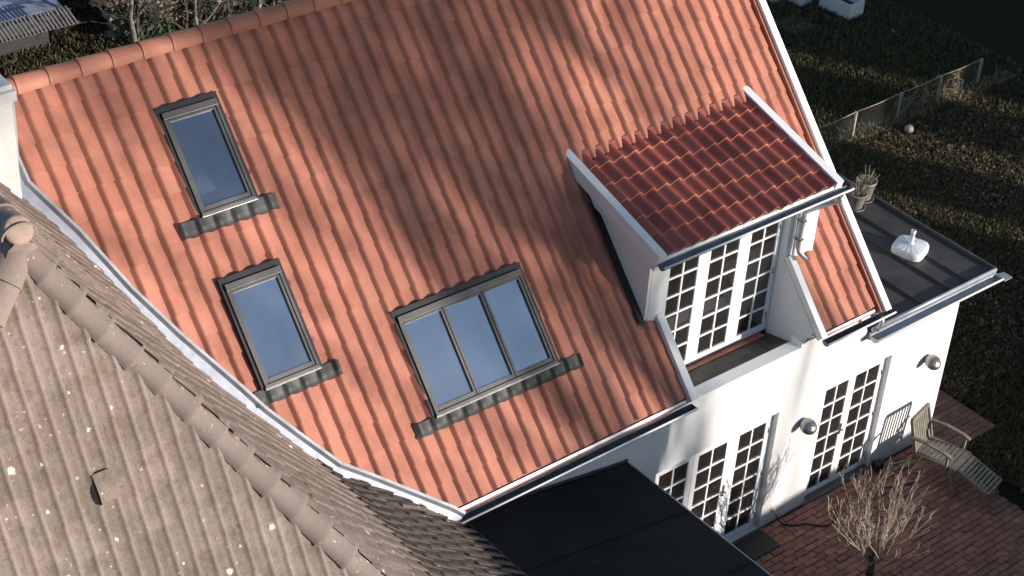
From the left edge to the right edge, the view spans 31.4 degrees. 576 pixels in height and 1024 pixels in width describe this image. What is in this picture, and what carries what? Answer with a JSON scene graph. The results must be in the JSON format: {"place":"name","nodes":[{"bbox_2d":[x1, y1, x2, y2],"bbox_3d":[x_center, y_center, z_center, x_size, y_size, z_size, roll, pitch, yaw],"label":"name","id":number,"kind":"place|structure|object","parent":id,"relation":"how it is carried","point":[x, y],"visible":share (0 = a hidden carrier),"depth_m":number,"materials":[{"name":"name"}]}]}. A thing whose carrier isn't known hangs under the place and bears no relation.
{"place":"outdoors","nodes":[
{"label":"outdoors","id":0,"kind":"place"},
{"bbox_2d":[0,0,1023,526],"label":"ground","id":1,"kind":"structure","parent":0,"point":[994,26],"depth_m":35.97,"materials":[{"name":"green plant"}]},
{"bbox_2d":[0,0,64,57],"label":"pale roof shed","id":2,"kind":"structure","parent":1,"relation":"on","point":[11,9],"depth_m":33.17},
{"bbox_2d":[0,5,79,42],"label":"corrugated shed roof","id":3,"kind":"object","parent":2,"relation":"attached to","point":[30,19],"visible":0.95,"depth_m":32.15,"materials":[{"name":"grey metal"}]},
{"bbox_2d":[44,0,192,40],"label":"bare tree","id":4,"kind":"object","parent":1,"relation":"on","point":[98,2],"visible":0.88,"depth_m":32.90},
{"bbox_2d":[128,0,151,42],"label":"bare tree","id":5,"kind":"object","parent":1,"relation":"on","point":[132,26],"visible":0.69,"depth_m":32.74,"materials":[{"name":"grey plant"}]},
{"bbox_2d":[119,0,174,43],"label":"ivy bush","id":6,"kind":"object","parent":1,"relation":"on","point":[157,31],"visible":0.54,"depth_m":33.86,"materials":[{"name":"green plant"}]},
{"bbox_2d":[100,0,251,40],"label":"tree","id":7,"kind":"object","parent":1,"relation":"on","point":[115,19],"depth_m":34.14,"materials":[{"name":"green leaves"},{"name":"bare woody twigs"}]},
{"bbox_2d":[145,0,241,28],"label":"bare tree","id":8,"kind":"object","parent":1,"relation":"on","point":[186,16],"visible":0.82,"depth_m":33.62,"materials":[{"name":"brown plant"}]},
{"bbox_2d":[189,0,224,24],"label":"bare tree","id":9,"kind":"object","parent":1,"relation":"on","point":[195,17],"visible":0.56,"depth_m":33.26,"materials":[{"name":"grey plant"}]},
{"bbox_2d":[188,0,231,24],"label":"ivy bush","id":10,"kind":"object","parent":1,"relation":"on","point":[214,17],"visible":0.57,"depth_m":34.62,"materials":[{"name":"green plant"}]},
{"bbox_2d":[208,0,268,16],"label":"bare tree","id":11,"kind":"object","parent":1,"relation":"on","point":[234,12],"visible":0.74,"depth_m":34.37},
{"bbox_2d":[208,0,285,6],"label":"bare tree","id":12,"kind":"object","parent":1,"relation":"on","point":[273,2],"visible":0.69,"depth_m":34.88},
{"bbox_2d":[257,0,262,8],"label":"bare tree","id":13,"kind":"object","parent":1,"relation":"on","point":[260,5],"visible":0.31,"depth_m":34.32,"materials":[{"name":"grey plant"}]},
{"bbox_2d":[0,182,525,575],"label":"brown roof house","id":14,"kind":"structure","parent":1,"relation":"on","point":[134,442],"depth_m":14.85,"materials":[{"name":"tile"}]},
{"bbox_2d":[244,0,286,11],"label":"ivy bush","id":15,"kind":"object","parent":1,"relation":"on","point":[249,6],"visible":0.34,"depth_m":35.31,"materials":[{"name":"green plant"}]},
{"bbox_2d":[0,0,1011,544],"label":"house","id":16,"kind":"structure","parent":1,"relation":"on","point":[462,260],"depth_m":20.21,"materials":[{"name":"orange ceramic"}]},
{"bbox_2d":[154,91,279,240],"bbox_3d":[-3.087,-1.274,18.431,1.145,1.040,0.962,-22,42,-33],"label":"roof window","id":17,"kind":"structure","parent":16,"relation":"in","point":[227,212],"depth_m":18.41,"materials":[{"name":"grey metal"}]},
{"bbox_2d":[204,165,245,205],"bbox_3d":[-3.179,-0.841,19.120,1.750,0.490,0.550,-22,42,-33],"label":"daybed","id":18,"kind":"object","parent":16,"relation":"in","point":[232,179],"visible":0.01,"depth_m":19.10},
{"bbox_2d":[192,169,229,205],"bbox_3d":[-3.122,-1.031,18.754,0.458,0.267,0.395,-22,42,-33],"label":"pillow","id":19,"kind":"object","parent":18,"relation":"on","point":[212,186],"visible":0.79,"depth_m":18.70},
{"bbox_2d":[215,258,342,407],"bbox_3d":[-2.391,0.419,18.425,1.005,1.039,0.961,-22,42,-33],"label":"roof window","id":20,"kind":"structure","parent":16,"relation":"in","point":[267,284],"depth_m":18.39,"materials":[{"name":"grey metal"}]},
{"bbox_2d":[390,262,583,439],"bbox_3d":[-0.349,0.600,19.604,2.270,1.035,0.957,-22,42,-33],"label":"roof window","id":21,"kind":"structure","parent":16,"relation":"in","point":[485,372],"depth_m":19.51,"materials":[{"name":"grey metal"}]},
{"bbox_2d":[655,415,772,538],"bbox_3d":[2.404,2.619,22.664,2.090,1.910,0.161,-22,42,-33],"label":"garden door","id":22,"kind":"structure","parent":16,"relation":"in","point":[720,483],"depth_m":22.73,"materials":[{"name":"white paint"}]},
{"bbox_2d":[665,220,783,365],"bbox_3d":[2.419,0.062,21.741,2.040,1.830,0.116,-22,42,-33],"label":"terrace door","id":23,"kind":"structure","parent":16,"relation":"in","point":[719,298],"depth_m":21.83,"materials":[{"name":"white paint"}]},
{"bbox_2d":[799,418,816,434],"bbox_3d":[3.753,1.742,23.041,0.226,0.147,0.216,-22,42,-33],"label":"wall lamp","id":24,"kind":"object","parent":16,"relation":"attached to","point":[808,426],"visible":1,"depth_m":22.99,"materials":[{"name":"metal"}]},
{"bbox_2d":[805,358,885,494],"bbox_3d":[4.368,1.815,24.033,1.280,1.910,0.161,-22,42,-33],"label":"garden door","id":25,"kind":"structure","parent":16,"relation":"in","point":[849,404],"depth_m":24.06,"materials":[{"name":"white paint"}]},
{"bbox_2d":[848,177,869,211],"bbox_3d":[4.830,-1.313,25.417,0.296,0.435,0.316,-22,42,-33],"label":"plant pot","id":26,"kind":"object","parent":16,"relation":"on","point":[858,195],"visible":0.9,"depth_m":25.39,"materials":[{"name":"grey stone"}]},
{"bbox_2d":[856,165,877,203],"bbox_3d":[4.987,-1.464,25.615,0.302,0.480,0.314,21,38,24],"label":"plant pot","id":27,"kind":"object","parent":16,"relation":"on","point":[871,181],"visible":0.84,"depth_m":25.59,"materials":[{"name":"grey stone"}]},
{"bbox_2d":[891,229,928,261],"bbox_3d":[5.399,-0.636,24.577,0.450,0.345,0.450,21,38,24],"label":"parasol base","id":28,"kind":"object","parent":16,"relation":"on","point":[911,247],"visible":1,"depth_m":24.53,"materials":[{"name":"white plastic"}]},
{"bbox_2d":[923,354,940,369],"bbox_3d":[5.635,0.983,24.361,0.226,0.147,0.216,-22,42,-33],"label":"wall lamp","id":29,"kind":"object","parent":16,"relation":"attached to","point":[932,361],"visible":1,"depth_m":24.31,"materials":[{"name":"metal"}]},
{"bbox_2d":[0,0,1023,493],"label":"grass","id":30,"kind":"structure","parent":1,"relation":"on","point":[824,118],"depth_m":32.86,"materials":[{"name":"green plant"}]},
{"bbox_2d":[0,0,1023,492],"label":"fallen leaves","id":31,"kind":"object","parent":1,"relation":"on","point":[896,174],"visible":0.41,"depth_m":32.52,"materials":[{"name":"brown plant"}]},
{"bbox_2d":[464,459,771,575],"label":"lean to","id":32,"kind":"object","parent":1,"relation":"on","point":[626,517],"visible":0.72,"depth_m":19.62,"materials":[{"name":"black fabric"}]},
{"bbox_2d":[775,15,815,33],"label":"paving slab","id":33,"kind":"structure","parent":1,"relation":"on","point":[795,31],"depth_m":36.25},
{"bbox_2d":[788,0,811,6],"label":"planter box","id":34,"kind":"object","parent":1,"relation":"on","point":[800,2],"visible":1,"depth_m":37.02,"materials":[{"name":"concrete"}]},
{"bbox_2d":[818,0,864,20],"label":"planter box","id":35,"kind":"object","parent":1,"relation":"on","point":[849,9],"visible":1,"depth_m":36.68,"materials":[{"name":"concrete"}]},
{"bbox_2d":[818,58,983,145],"bbox_3d":[6.997,-3.248,33.090,4.902,0.674,0.065,-23,43,-34],"label":"wire fence","id":36,"kind":"object","parent":1,"relation":"on","point":[897,114],"visible":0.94,"depth_m":33.09,"materials":[{"name":"metal"}]},
{"bbox_2d":[893,70,961,113],"bbox_3d":[7.636,-3.546,33.469,1.844,0.581,0.488,-22,42,-33],"label":"dry creeper","id":37,"kind":"object","parent":36,"relation":"attached to","point":[909,101],"visible":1,"depth_m":33.54,"materials":[{"name":"plant"}]},
{"bbox_2d":[904,124,913,133],"bbox_3d":[7.160,-2.865,32.804,0.168,0.170,0.166,-22,42,-33],"label":"ball","id":38,"kind":"object","parent":1,"relation":"on","point":[909,128],"visible":1,"depth_m":32.74,"materials":[{"name":"white plastic"}]},
{"bbox_2d":[824,69,1016,151],"bbox_3d":[7.248,-3.215,33.352,6.051,0.153,0.562,-22,42,-33],"label":"dry grass strip","id":39,"kind":"object","parent":1,"relation":"on","point":[933,107],"visible":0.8,"depth_m":33.55,"materials":[{"name":"plant"}]},
{"bbox_2d":[832,100,1023,396],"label":"sunny leaf litter","id":40,"kind":"object","parent":1,"relation":"on","point":[1013,128],"visible":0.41,"depth_m":31.18,"materials":[{"name":"plant"}]},
{"bbox_2d":[734,445,1023,575],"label":"patio","id":41,"kind":"structure","parent":0,"point":[980,553],"depth_m":23.76,"materials":[{"name":"red brick"}]},
{"bbox_2d":[734,529,779,559],"bbox_3d":[3.154,3.299,23.392,0.480,0.018,0.370,-22,42,-33],"label":"door mat","id":42,"kind":"object","parent":41,"relation":"on","point":[756,545],"depth_m":23.38,"materials":[{"name":"black rubber"}]},
{"bbox_2d":[776,506,837,526],"bbox_3d":[3.930,3.017,23.797,0.969,0.114,0.286,-11,37,-21],"label":"garden hose","id":43,"kind":"object","parent":41,"relation":"on","point":[777,518],"visible":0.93,"depth_m":23.76,"materials":[{"name":"black rubber"}]},
{"bbox_2d":[827,456,938,575],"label":"bare shrub","id":44,"kind":"object","parent":41,"relation":"on","point":[871,554],"visible":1,"depth_m":22.58,"materials":[{"name":"brown plant"}]},
{"bbox_2d":[872,459,919,487],"bbox_3d":[5.189,2.468,24.677,0.557,0.175,0.444,-8,36,-17],"label":"hose reel","id":45,"kind":"object","parent":41,"relation":"on","point":[878,465],"visible":0.95,"depth_m":24.69,"materials":[{"name":"grey plastic"}]},
{"bbox_2d":[898,402,1001,506],"bbox_3d":[5.954,2.250,24.472,1.298,0.885,0.605,26,40,29],"label":"reclining chair","id":46,"kind":"object","parent":41,"relation":"on","point":[921,421],"visible":1,"depth_m":24.48,"materials":[{"name":"brown wood"}]},
{"bbox_2d":[930,389,996,454],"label":"path","id":47,"kind":"structure","parent":0,"point":[953,412],"depth_m":25.82,"materials":[{"name":"brick"}]}
]}

